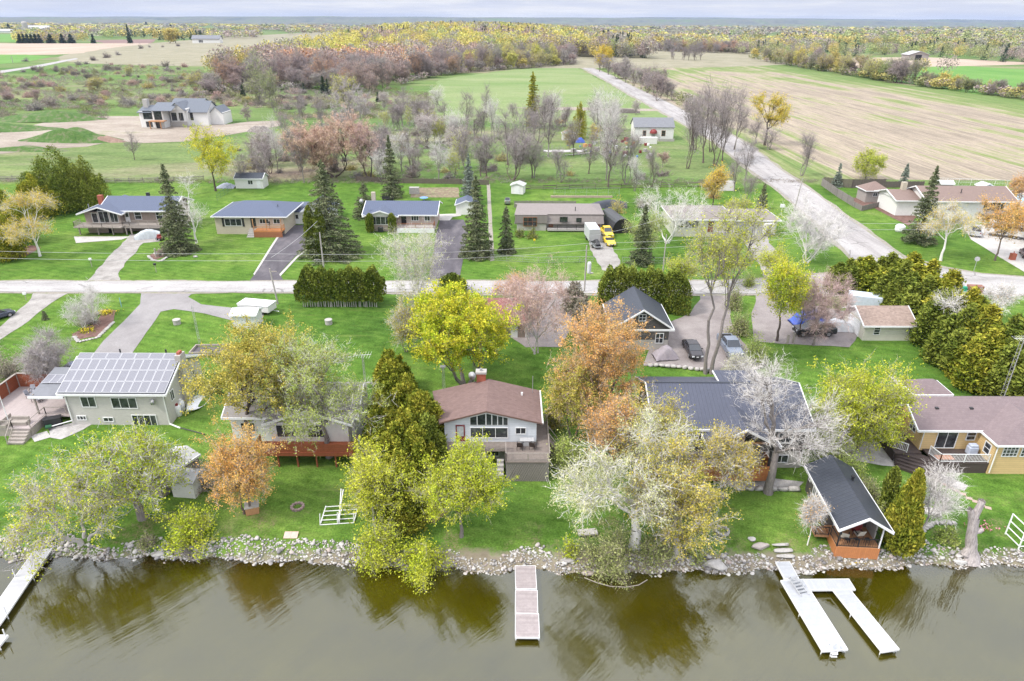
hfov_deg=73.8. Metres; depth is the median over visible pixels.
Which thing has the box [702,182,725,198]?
bush
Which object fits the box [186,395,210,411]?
rowing boat
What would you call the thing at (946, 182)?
grey shed
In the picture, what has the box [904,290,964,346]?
cedar tree
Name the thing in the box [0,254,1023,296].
road shoulder
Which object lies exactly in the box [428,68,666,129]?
field
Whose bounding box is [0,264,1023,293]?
road
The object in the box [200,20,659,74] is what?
woods
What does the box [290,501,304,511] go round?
fire pit
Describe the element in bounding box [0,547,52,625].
long dock
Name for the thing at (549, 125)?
bare tree
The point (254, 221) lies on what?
door
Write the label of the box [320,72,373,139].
bare tree
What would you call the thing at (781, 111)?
willow tree
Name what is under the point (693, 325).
driveway
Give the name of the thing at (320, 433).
window
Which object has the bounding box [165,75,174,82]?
shrub
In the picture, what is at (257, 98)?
shrub
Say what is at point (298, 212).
garage
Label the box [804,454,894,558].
cabin
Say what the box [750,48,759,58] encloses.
deciduous tree
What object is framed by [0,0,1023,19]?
sky
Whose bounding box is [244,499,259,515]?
wooden crate
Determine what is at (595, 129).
deciduous tree
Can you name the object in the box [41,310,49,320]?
young spruce
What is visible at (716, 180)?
deciduous tree
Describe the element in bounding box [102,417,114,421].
window
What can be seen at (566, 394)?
deciduous tree
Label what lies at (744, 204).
tree
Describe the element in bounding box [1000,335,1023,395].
antenna mast
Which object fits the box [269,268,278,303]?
utility pole
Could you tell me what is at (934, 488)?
bare tree
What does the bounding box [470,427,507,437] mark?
window
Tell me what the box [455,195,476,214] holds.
blue roofed shed
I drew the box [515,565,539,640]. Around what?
wooden dock
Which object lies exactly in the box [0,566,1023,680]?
water
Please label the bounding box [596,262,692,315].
cedar hedge
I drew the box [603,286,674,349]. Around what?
garage
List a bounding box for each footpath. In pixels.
[32,431,50,441]
[439,214,460,219]
[487,184,493,260]
[724,479,802,490]
[843,439,967,490]
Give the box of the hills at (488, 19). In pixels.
[0,16,1023,25]
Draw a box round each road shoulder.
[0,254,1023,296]
[581,68,902,257]
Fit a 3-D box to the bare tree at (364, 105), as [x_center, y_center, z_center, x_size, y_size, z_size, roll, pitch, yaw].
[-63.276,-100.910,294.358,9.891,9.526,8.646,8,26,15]
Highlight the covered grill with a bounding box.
[965,443,978,453]
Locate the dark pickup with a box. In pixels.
[792,320,837,336]
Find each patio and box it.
[49,423,90,438]
[74,236,129,242]
[854,198,915,224]
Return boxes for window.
[76,415,86,419]
[79,396,96,407]
[91,213,98,222]
[97,211,109,222]
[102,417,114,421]
[109,212,118,222]
[110,397,138,408]
[131,415,157,424]
[134,212,141,218]
[142,111,152,118]
[153,111,162,119]
[155,212,162,219]
[169,388,174,401]
[171,113,177,120]
[224,219,241,225]
[240,422,256,431]
[259,219,268,223]
[273,219,279,223]
[275,424,298,437]
[306,424,323,437]
[373,216,387,224]
[411,216,418,220]
[470,413,507,425]
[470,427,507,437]
[482,451,498,456]
[515,427,525,434]
[523,217,536,225]
[560,217,567,221]
[638,314,646,320]
[655,333,663,342]
[678,221,698,227]
[720,436,753,454]
[778,433,793,443]
[778,455,788,462]
[812,486,816,495]
[873,328,880,334]
[909,419,915,432]
[965,433,976,440]
[982,440,991,455]
[983,203,1004,210]
[1000,448,1019,456]
[1019,448,1023,456]
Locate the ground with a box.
[0,25,1023,573]
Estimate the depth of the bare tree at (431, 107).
254.74 m
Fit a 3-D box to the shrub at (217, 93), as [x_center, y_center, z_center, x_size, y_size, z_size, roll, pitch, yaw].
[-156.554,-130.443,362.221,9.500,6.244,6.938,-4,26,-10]
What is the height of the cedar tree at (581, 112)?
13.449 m
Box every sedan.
[0,308,15,317]
[682,339,703,358]
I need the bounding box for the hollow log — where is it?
[619,108,639,112]
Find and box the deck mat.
[934,455,954,459]
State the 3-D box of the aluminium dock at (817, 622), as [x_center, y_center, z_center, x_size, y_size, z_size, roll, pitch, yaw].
[26.392,23.064,57.020,6.643,3.070,9.560,0,25,0]
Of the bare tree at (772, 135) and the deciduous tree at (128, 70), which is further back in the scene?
the deciduous tree at (128, 70)
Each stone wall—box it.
[72,321,114,341]
[147,255,168,261]
[648,363,709,371]
[734,485,800,491]
[749,363,765,369]
[924,520,956,546]
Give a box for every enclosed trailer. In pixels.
[584,222,600,240]
[762,222,774,235]
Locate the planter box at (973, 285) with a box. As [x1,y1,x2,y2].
[967,284,984,292]
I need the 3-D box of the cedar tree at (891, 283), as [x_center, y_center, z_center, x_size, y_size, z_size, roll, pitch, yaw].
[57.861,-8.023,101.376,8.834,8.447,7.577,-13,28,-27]
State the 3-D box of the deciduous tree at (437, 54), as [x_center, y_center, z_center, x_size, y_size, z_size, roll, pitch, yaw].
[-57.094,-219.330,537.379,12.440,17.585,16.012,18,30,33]
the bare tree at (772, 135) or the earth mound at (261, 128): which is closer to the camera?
the bare tree at (772, 135)
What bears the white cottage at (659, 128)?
on the ground
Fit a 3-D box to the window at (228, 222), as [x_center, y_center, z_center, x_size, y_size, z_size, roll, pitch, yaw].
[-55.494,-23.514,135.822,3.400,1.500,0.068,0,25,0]
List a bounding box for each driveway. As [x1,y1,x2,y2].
[0,293,64,338]
[88,234,158,279]
[94,293,263,352]
[250,225,305,280]
[429,220,467,280]
[513,295,571,346]
[589,232,619,270]
[644,296,759,369]
[743,235,786,276]
[751,295,856,346]
[963,224,1023,270]
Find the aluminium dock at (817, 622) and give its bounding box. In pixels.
[775,561,899,654]
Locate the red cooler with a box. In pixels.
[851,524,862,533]
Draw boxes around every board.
[283,531,291,538]
[290,531,298,538]
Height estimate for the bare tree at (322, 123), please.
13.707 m
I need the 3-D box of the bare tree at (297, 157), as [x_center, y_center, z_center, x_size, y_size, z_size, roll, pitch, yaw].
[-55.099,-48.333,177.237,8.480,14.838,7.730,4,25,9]
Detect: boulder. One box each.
[151,551,164,556]
[560,558,574,562]
[582,570,593,575]
[703,559,727,570]
[748,536,755,541]
[751,542,768,549]
[952,559,966,564]
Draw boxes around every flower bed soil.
[7,245,40,258]
[72,309,115,338]
[150,250,167,259]
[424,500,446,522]
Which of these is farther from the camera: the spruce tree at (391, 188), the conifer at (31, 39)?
the conifer at (31, 39)
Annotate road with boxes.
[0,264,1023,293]
[584,68,902,260]
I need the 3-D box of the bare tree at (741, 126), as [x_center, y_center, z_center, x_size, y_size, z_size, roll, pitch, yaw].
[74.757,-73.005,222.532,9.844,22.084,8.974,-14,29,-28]
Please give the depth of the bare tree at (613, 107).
285.38 m
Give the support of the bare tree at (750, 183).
on the ground
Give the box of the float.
[0,629,8,650]
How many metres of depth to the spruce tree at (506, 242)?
125.24 m
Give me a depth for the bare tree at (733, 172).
170.23 m
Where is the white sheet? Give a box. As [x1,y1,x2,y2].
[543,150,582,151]
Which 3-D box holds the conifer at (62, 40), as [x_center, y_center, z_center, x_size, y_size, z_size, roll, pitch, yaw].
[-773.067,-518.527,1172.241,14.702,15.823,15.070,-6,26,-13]
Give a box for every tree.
[0,91,14,100]
[0,186,62,256]
[0,189,41,244]
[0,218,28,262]
[0,445,156,581]
[9,323,77,384]
[10,173,69,218]
[13,144,105,215]
[28,88,40,101]
[38,412,198,533]
[58,295,101,327]
[60,155,112,211]
[67,278,113,325]
[85,80,97,91]
[87,76,105,91]
[122,129,139,159]
[124,65,133,74]
[158,164,201,257]
[162,28,174,42]
[163,27,182,42]
[164,173,209,243]
[172,309,335,445]
[179,121,244,190]
[182,71,202,90]
[189,412,287,516]
[194,77,218,91]
[200,68,223,89]
[210,55,227,84]
[221,54,241,86]
[223,72,241,88]
[225,56,243,78]
[229,152,252,173]
[233,64,247,84]
[239,54,259,83]
[240,101,251,121]
[241,55,275,100]
[241,137,260,158]
[242,326,396,458]
[245,62,268,83]
[245,146,270,173]
[247,123,275,166]
[250,47,264,67]
[251,140,282,173]
[258,63,283,112]
[260,113,284,173]
[263,128,273,160]
[265,55,278,74]
[270,51,284,83]
[273,48,287,83]
[274,105,289,135]
[276,124,293,153]
[277,102,375,177]
[278,51,289,82]
[278,126,295,154]
[282,128,314,182]
[283,65,300,85]
[283,84,307,116]
[285,49,308,70]
[285,67,303,86]
[287,111,304,132]
[289,53,309,80]
[295,64,319,89]
[296,97,306,119]
[296,159,365,265]
[302,65,316,87]
[302,205,316,256]
[309,68,330,88]
[309,90,323,107]
[310,53,327,84]
[310,97,328,125]
[312,115,335,132]
[312,207,328,258]
[319,47,335,65]
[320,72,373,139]
[322,55,335,85]
[325,67,340,85]
[328,71,359,108]
[329,153,340,164]
[332,113,353,138]
[336,66,351,80]
[336,431,417,524]
[338,55,349,67]
[338,56,362,82]
[339,50,354,69]
[343,88,355,107]
[343,118,385,177]
[345,60,368,91]
[348,52,364,87]
[352,180,371,219]
[357,98,373,112]
[360,66,373,90]
[361,47,377,60]
[361,389,397,453]
[362,61,383,80]
[364,71,380,91]
[365,54,381,84]
[365,213,375,232]
[366,147,387,182]
[366,357,419,415]
[367,120,396,144]
[367,130,394,171]
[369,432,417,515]
[369,447,429,539]
[371,347,415,390]
[372,55,389,87]
[372,125,393,155]
[373,218,453,317]
[377,90,389,108]
[378,109,389,125]
[378,404,419,450]
[379,135,404,200]
[380,291,418,351]
[381,58,394,86]
[381,58,394,87]
[385,373,433,416]
[386,102,398,130]
[387,213,396,232]
[388,56,397,74]
[388,128,414,171]
[389,92,410,124]
[391,103,404,129]
[391,118,421,165]
[394,61,407,83]
[396,57,412,76]
[399,87,406,102]
[399,93,414,122]
[400,68,410,80]
[400,144,423,177]
[400,423,445,495]
[401,288,443,345]
[402,105,412,125]
[402,276,523,384]
[404,49,418,76]
[404,97,427,127]
[404,428,518,537]
[405,389,447,439]
[408,53,421,78]
[409,112,429,141]
[412,112,436,143]
[413,141,425,161]
[414,50,427,75]
[414,103,435,141]
[418,109,436,119]
[418,412,451,478]
[420,100,437,116]
[422,56,436,77]
[423,132,452,178]
[427,85,445,110]
[429,46,440,64]
[430,118,446,144]
[432,52,439,71]
[432,112,448,138]
[433,57,447,73]
[435,58,448,75]
[437,50,448,73]
[437,99,450,115]
[437,272,468,295]
[440,123,462,151]
[443,103,470,150]
[443,122,458,146]
[444,150,462,176]
[445,53,461,74]
[447,117,478,169]
[447,131,468,168]
[449,54,461,73]
[452,49,463,66]
[456,88,475,121]
[458,175,494,261]
[459,154,474,195]
[460,46,475,68]
[462,48,476,67]
[464,51,475,71]
[464,59,474,72]
[464,109,487,138]
[468,104,498,135]
[469,131,501,177]
[469,132,495,176]
[474,60,485,68]
[477,43,490,66]
[477,46,487,69]
[480,82,490,114]
[482,94,502,142]
[484,132,494,152]
[485,50,494,70]
[488,45,500,69]
[488,265,529,297]
[490,104,525,164]
[493,57,506,69]
[494,129,538,180]
[496,206,516,255]
[497,251,588,353]
[501,42,512,65]
[501,47,509,64]
[504,123,528,176]
[505,101,517,121]
[506,51,517,67]
[506,104,545,156]
[514,41,527,58]
[514,49,524,67]
[516,127,545,177]
[517,58,527,66]
[521,49,531,63]
[525,41,535,53]
[525,71,539,126]
[525,138,548,177]
[527,57,536,67]
[527,90,559,142]
[530,54,540,65]
[531,45,545,63]
[532,90,569,155]
[534,48,544,66]
[538,88,565,126]
[539,354,608,439]
[543,401,705,550]
[544,40,553,62]
[544,53,552,63]
[544,291,656,424]
[546,145,574,182]
[548,42,557,62]
[550,54,561,64]
[556,45,569,56]
[557,104,574,126]
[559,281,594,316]
[560,47,569,60]
[560,50,568,64]
[561,128,576,148]
[564,114,582,155]
[567,44,578,54]
[568,54,579,62]
[571,297,589,325]
[572,101,587,138]
[574,388,645,477]
[577,127,602,173]
[583,83,607,138]
[584,96,605,123]
[587,122,599,141]
[591,82,629,149]
[593,53,605,71]
[593,112,634,184]
[594,44,613,66]
[595,101,621,179]
[600,56,620,74]
[602,380,703,474]
[607,98,619,116]
[609,109,630,126]
[610,62,624,78]
[613,128,646,182]
[616,57,633,81]
[617,55,631,77]
[621,205,671,250]
[622,412,743,562]
[625,204,654,267]
[626,63,641,85]
[626,181,715,243]
[628,155,643,190]
[632,99,641,114]
[635,68,645,84]
[640,62,655,92]
[642,62,666,95]
[643,143,662,186]
[648,72,669,100]
[653,67,669,95]
[658,151,670,166]
[662,81,672,96]
[662,251,700,281]
[663,39,668,50]
[667,43,675,50]
[667,80,678,100]
[676,39,682,51]
[678,186,786,374]
[679,85,708,168]
[680,39,686,51]
[682,47,688,58]
[682,76,726,162]
[685,44,693,59]
[687,86,712,149]
[691,45,701,58]
[696,45,705,59]
[696,419,769,499]
[699,160,732,204]
[702,39,707,51]
[702,84,739,165]
[703,83,733,151]
[706,40,713,52]
[706,233,751,284]
[712,43,720,51]
[715,77,746,161]
[718,42,725,52]
[720,349,756,369]
[721,194,754,208]
[723,346,861,495]
[728,151,747,189]
[732,81,753,149]
[736,133,758,177]
[741,172,759,198]
[747,113,764,142]
[749,91,792,145]
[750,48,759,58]
[754,252,819,340]
[756,183,768,209]
[757,125,782,149]
[757,239,796,272]
[762,47,771,58]
[767,51,772,60]
[770,46,782,63]
[777,49,786,60]
[780,188,853,263]
[785,47,796,65]
[788,276,827,336]
[789,40,799,50]
[793,46,806,66]
[793,266,862,345]
[793,489,837,545]
[795,52,807,64]
[796,129,818,175]
[799,56,808,62]
[803,351,930,460]
[807,48,826,66]
[807,53,815,69]
[813,51,827,69]
[815,52,834,71]
[823,257,868,295]
[827,49,841,65]
[831,163,842,187]
[833,56,840,72]
[836,52,854,72]
[838,55,848,66]
[847,61,857,71]
[851,146,887,179]
[852,54,872,71]
[852,255,886,292]
[864,56,883,78]
[871,251,900,272]
[871,259,920,305]
[873,251,925,290]
[878,60,893,80]
[878,465,902,512]
[880,467,926,559]
[882,64,907,82]
[887,55,913,81]
[889,274,942,316]
[891,56,910,82]
[898,163,909,181]
[899,62,912,82]
[900,165,940,246]
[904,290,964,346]
[906,57,929,84]
[911,258,944,282]
[914,196,986,260]
[915,268,970,314]
[918,71,930,81]
[918,301,989,373]
[922,456,970,528]
[926,71,939,86]
[929,285,1002,326]
[931,285,1012,318]
[937,71,952,83]
[941,326,1012,394]
[951,74,962,89]
[954,78,962,87]
[959,77,975,91]
[961,303,1009,355]
[961,499,985,566]
[970,76,983,91]
[970,190,1023,260]
[972,332,1023,395]
[981,281,1023,309]
[982,296,1002,324]
[986,79,996,87]
[989,82,996,95]
[992,77,1010,94]
[1003,312,1023,338]
[1005,171,1023,203]
[1013,83,1023,97]
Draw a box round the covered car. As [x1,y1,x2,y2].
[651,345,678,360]
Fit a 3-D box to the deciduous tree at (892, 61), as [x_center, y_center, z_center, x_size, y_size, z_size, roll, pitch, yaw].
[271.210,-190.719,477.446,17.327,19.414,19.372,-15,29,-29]
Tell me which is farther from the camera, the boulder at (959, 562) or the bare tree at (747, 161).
the bare tree at (747, 161)
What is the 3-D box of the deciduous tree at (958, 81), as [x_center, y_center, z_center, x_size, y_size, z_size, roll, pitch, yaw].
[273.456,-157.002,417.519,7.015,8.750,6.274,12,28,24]
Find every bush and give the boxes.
[0,334,23,382]
[43,351,64,372]
[75,308,99,326]
[134,529,158,553]
[150,499,224,565]
[156,247,168,255]
[185,452,218,498]
[347,501,413,579]
[386,530,458,595]
[513,227,524,238]
[525,227,539,238]
[542,398,565,433]
[549,427,588,477]
[555,531,583,565]
[565,512,642,593]
[608,194,627,213]
[626,522,684,576]
[633,192,654,209]
[680,538,709,567]
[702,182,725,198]
[722,282,748,312]
[723,309,755,339]
[741,270,760,288]
[741,332,777,365]
[805,412,852,458]
[810,401,830,437]
[835,436,877,485]
[862,474,882,503]
[876,500,888,529]
[930,521,960,547]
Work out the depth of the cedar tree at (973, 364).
82.73 m
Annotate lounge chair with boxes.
[517,441,523,450]
[529,441,536,449]
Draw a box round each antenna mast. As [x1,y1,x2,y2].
[191,307,200,342]
[353,352,370,397]
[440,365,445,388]
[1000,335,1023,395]
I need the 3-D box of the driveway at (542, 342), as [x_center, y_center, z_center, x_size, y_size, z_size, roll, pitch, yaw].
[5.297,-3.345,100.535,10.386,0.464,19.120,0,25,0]
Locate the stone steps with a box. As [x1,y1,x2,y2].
[772,543,794,557]
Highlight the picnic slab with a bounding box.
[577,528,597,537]
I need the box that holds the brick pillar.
[1008,251,1016,259]
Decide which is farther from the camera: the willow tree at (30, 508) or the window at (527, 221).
the window at (527, 221)
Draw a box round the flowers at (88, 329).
[71,325,95,333]
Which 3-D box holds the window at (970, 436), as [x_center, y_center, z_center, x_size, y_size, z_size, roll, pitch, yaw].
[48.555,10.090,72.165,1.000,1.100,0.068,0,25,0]
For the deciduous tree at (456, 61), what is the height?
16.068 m
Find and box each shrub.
[15,77,26,81]
[19,79,33,87]
[21,91,33,97]
[22,100,44,110]
[34,65,43,71]
[34,79,45,87]
[43,80,57,86]
[43,96,58,106]
[54,86,66,91]
[56,68,66,74]
[65,89,80,100]
[82,71,91,77]
[84,93,97,102]
[94,99,107,105]
[97,86,111,93]
[98,93,108,99]
[100,88,112,95]
[101,62,116,70]
[102,52,111,57]
[114,93,131,101]
[114,95,138,103]
[123,94,136,105]
[127,77,138,85]
[138,92,147,100]
[139,80,155,88]
[146,73,156,78]
[147,91,160,98]
[151,94,165,101]
[160,60,169,66]
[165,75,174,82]
[172,75,182,81]
[176,90,188,96]
[188,90,201,97]
[210,88,224,98]
[213,94,227,100]
[222,99,238,105]
[226,88,237,96]
[239,97,249,103]
[248,161,261,168]
[250,94,261,102]
[252,98,264,105]
[274,167,284,172]
[275,91,288,98]
[278,152,291,161]
[279,102,294,109]
[305,92,312,99]
[319,96,330,103]
[327,161,343,172]
[345,160,358,170]
[349,171,364,178]
[361,166,378,176]
[400,168,419,177]
[403,163,423,171]
[410,128,420,135]
[422,140,430,148]
[439,167,449,173]
[442,172,456,178]
[475,164,496,172]
[489,163,497,170]
[494,151,506,161]
[565,167,575,175]
[634,172,648,178]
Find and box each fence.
[0,175,46,179]
[101,176,203,182]
[356,176,488,184]
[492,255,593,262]
[514,200,575,207]
[525,182,704,189]
[556,188,619,195]
[821,178,853,205]
[824,177,885,187]
[852,201,878,210]
[884,181,924,187]
[942,178,1009,186]
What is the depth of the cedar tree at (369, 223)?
137.06 m
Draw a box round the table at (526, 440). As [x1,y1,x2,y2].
[520,437,533,445]
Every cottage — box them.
[221,374,372,466]
[630,117,674,143]
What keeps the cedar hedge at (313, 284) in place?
on the ground
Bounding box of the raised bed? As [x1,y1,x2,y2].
[188,344,225,355]
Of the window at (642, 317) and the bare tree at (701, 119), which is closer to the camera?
the window at (642, 317)
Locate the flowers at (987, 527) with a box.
[964,520,1005,530]
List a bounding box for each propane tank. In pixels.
[175,403,181,416]
[179,398,185,411]
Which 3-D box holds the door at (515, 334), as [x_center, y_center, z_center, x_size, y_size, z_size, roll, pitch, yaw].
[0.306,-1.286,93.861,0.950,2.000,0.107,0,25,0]
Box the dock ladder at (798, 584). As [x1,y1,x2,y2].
[788,575,808,595]
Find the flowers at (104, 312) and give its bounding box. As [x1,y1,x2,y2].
[98,306,123,315]
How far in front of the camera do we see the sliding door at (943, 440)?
72.43 m
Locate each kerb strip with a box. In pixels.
[254,237,277,274]
[279,253,302,275]
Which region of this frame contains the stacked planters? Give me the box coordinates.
[409,187,419,193]
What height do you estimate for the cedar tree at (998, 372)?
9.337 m
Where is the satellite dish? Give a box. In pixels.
[468,372,475,379]
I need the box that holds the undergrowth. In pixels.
[0,63,820,183]
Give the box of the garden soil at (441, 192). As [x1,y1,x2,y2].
[411,187,458,196]
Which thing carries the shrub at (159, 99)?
on the ground
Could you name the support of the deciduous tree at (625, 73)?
on the ground
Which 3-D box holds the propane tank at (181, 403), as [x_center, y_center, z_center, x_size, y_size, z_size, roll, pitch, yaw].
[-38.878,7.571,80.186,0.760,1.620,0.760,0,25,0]
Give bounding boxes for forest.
[0,22,1023,72]
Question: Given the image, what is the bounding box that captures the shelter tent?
[601,208,631,233]
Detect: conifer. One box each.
[16,34,21,42]
[23,34,30,42]
[28,34,33,42]
[36,34,43,42]
[45,34,55,42]
[58,34,66,42]
[67,34,75,42]
[90,34,95,42]
[126,24,132,42]
[240,84,246,95]
[319,76,325,93]
[324,79,330,94]
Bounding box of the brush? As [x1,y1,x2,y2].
[195,45,1023,109]
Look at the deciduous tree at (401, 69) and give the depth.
443.79 m
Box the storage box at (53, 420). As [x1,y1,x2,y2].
[42,414,62,428]
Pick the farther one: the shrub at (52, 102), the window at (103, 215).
the shrub at (52, 102)
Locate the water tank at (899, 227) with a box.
[895,224,905,231]
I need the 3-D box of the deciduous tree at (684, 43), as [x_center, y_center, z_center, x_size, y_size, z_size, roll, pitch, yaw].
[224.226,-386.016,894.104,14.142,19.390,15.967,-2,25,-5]
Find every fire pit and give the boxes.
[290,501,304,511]
[714,525,729,536]
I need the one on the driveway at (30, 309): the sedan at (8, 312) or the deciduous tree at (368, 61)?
the sedan at (8, 312)
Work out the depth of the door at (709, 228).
135.75 m
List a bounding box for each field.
[0,34,15,41]
[0,43,148,54]
[0,55,50,63]
[88,39,155,42]
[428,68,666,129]
[596,65,1023,179]
[790,57,1023,66]
[828,66,1023,93]
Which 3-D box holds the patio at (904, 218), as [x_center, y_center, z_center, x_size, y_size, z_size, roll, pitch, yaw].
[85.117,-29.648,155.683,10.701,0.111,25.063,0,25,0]
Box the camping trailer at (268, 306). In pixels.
[237,298,278,312]
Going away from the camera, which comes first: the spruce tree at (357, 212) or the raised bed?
the raised bed
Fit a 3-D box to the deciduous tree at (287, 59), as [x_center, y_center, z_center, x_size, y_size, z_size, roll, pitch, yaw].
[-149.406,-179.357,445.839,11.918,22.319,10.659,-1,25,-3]
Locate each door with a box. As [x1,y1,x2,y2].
[124,212,130,221]
[250,218,256,227]
[295,214,299,223]
[401,216,405,222]
[456,425,464,440]
[511,325,517,337]
[514,186,519,193]
[707,222,713,231]
[736,222,771,234]
[847,313,860,336]
[934,433,958,447]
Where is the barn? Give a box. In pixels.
[4,21,52,32]
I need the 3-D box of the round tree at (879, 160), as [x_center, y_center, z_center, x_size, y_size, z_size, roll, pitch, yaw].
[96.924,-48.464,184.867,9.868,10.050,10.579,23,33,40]
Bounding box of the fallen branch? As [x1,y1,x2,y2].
[170,547,199,564]
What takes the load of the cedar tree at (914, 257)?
on the ground
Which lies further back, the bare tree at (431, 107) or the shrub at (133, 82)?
the shrub at (133, 82)
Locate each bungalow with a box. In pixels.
[73,192,193,234]
[210,200,303,237]
[361,192,442,232]
[514,203,603,230]
[661,205,781,237]
[874,182,1017,218]
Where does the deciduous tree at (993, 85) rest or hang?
on the field at (923, 132)
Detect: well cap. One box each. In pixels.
[172,318,180,324]
[325,318,331,324]
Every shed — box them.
[133,445,200,497]
[168,468,204,498]
[229,307,262,328]
[233,172,268,188]
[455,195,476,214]
[510,180,526,193]
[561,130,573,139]
[856,181,886,201]
[901,50,929,59]
[937,180,954,185]
[974,181,993,185]
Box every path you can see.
[0,58,76,72]
[518,107,659,110]
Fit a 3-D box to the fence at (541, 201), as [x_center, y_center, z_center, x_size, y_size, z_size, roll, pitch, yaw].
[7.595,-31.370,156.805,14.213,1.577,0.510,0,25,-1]
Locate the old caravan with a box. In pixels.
[705,180,733,190]
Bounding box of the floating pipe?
[584,577,646,587]
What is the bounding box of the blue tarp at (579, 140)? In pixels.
[576,137,584,142]
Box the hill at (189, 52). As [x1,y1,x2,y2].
[57,32,796,67]
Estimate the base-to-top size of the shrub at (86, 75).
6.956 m
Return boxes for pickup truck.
[716,333,743,357]
[969,225,981,236]
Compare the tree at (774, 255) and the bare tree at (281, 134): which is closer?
the tree at (774, 255)
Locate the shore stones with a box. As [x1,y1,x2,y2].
[0,533,1023,577]
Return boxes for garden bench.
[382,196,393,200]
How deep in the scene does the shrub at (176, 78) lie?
454.30 m
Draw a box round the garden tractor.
[155,234,164,240]
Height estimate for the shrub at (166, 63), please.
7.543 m
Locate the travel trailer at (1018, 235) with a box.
[987,220,1023,239]
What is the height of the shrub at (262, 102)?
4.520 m
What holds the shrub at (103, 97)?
on the ground
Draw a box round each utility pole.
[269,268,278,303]
[319,232,323,265]
[584,245,590,291]
[662,234,666,269]
[794,178,802,210]
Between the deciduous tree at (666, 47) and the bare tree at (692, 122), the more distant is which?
the deciduous tree at (666, 47)
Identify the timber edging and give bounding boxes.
[551,195,612,197]
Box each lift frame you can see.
[319,489,356,524]
[1005,513,1023,549]
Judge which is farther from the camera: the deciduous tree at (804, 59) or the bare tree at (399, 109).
the deciduous tree at (804, 59)
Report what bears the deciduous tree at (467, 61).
on the ground
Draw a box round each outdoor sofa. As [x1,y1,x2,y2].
[0,413,12,427]
[10,416,30,425]
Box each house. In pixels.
[0,349,204,443]
[136,98,232,128]
[432,368,559,481]
[635,370,815,480]
[842,379,1023,478]
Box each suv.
[600,225,613,237]
[1019,248,1023,257]
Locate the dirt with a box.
[0,116,279,153]
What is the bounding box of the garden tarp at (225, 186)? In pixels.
[216,183,235,188]
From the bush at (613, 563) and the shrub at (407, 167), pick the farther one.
the shrub at (407, 167)
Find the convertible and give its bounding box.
[603,236,615,245]
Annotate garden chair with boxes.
[23,389,31,398]
[28,384,35,392]
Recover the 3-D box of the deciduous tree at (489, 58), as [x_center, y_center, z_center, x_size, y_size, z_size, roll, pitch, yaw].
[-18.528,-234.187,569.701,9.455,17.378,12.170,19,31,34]
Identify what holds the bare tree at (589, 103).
on the field at (511, 86)
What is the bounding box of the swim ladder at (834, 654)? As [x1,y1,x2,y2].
[828,642,839,657]
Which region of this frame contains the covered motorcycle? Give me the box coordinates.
[592,239,600,245]
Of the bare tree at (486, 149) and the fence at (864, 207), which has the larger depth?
the bare tree at (486, 149)
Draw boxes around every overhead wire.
[5,251,152,253]
[11,258,163,260]
[324,243,586,254]
[406,250,583,260]
[609,230,856,249]
[620,223,863,242]
[864,222,996,223]
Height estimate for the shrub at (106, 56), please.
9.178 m
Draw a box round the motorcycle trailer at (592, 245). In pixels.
[589,238,602,247]
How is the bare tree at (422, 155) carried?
on the ground
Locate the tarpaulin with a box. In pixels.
[788,311,823,324]
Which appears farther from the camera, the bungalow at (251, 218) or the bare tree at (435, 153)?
the bare tree at (435, 153)
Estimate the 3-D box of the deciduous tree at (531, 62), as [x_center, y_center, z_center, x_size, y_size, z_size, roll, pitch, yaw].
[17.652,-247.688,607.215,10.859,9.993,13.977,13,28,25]
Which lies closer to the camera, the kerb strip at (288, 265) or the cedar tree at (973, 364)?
the cedar tree at (973, 364)
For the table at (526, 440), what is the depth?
70.93 m
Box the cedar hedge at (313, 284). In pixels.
[293,264,386,306]
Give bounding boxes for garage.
[294,195,337,223]
[469,298,527,337]
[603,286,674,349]
[844,305,916,340]
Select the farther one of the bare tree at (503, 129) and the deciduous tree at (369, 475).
the bare tree at (503, 129)
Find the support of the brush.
on the ground
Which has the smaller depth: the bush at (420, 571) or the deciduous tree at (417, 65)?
the bush at (420, 571)
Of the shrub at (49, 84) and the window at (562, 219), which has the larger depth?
the shrub at (49, 84)
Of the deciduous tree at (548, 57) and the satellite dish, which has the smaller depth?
the satellite dish
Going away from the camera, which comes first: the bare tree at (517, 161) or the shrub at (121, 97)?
the bare tree at (517, 161)
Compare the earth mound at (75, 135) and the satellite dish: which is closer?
the satellite dish
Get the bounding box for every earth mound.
[0,110,106,122]
[0,122,63,131]
[0,145,69,151]
[18,127,123,142]
[97,136,123,142]
[246,126,267,131]
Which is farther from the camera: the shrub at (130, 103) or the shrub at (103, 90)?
the shrub at (103, 90)
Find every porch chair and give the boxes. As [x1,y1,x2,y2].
[840,532,849,538]
[852,529,865,536]
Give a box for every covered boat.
[134,229,160,239]
[591,199,626,207]
[822,318,853,332]
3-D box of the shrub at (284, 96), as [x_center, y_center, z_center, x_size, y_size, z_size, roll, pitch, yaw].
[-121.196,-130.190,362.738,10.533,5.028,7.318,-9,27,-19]
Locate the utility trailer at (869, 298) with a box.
[848,290,882,305]
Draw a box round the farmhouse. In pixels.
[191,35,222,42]
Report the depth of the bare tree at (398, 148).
190.36 m
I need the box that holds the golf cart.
[504,197,510,203]
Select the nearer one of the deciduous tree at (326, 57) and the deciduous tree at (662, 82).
the deciduous tree at (662, 82)
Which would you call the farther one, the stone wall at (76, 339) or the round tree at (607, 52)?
the round tree at (607, 52)

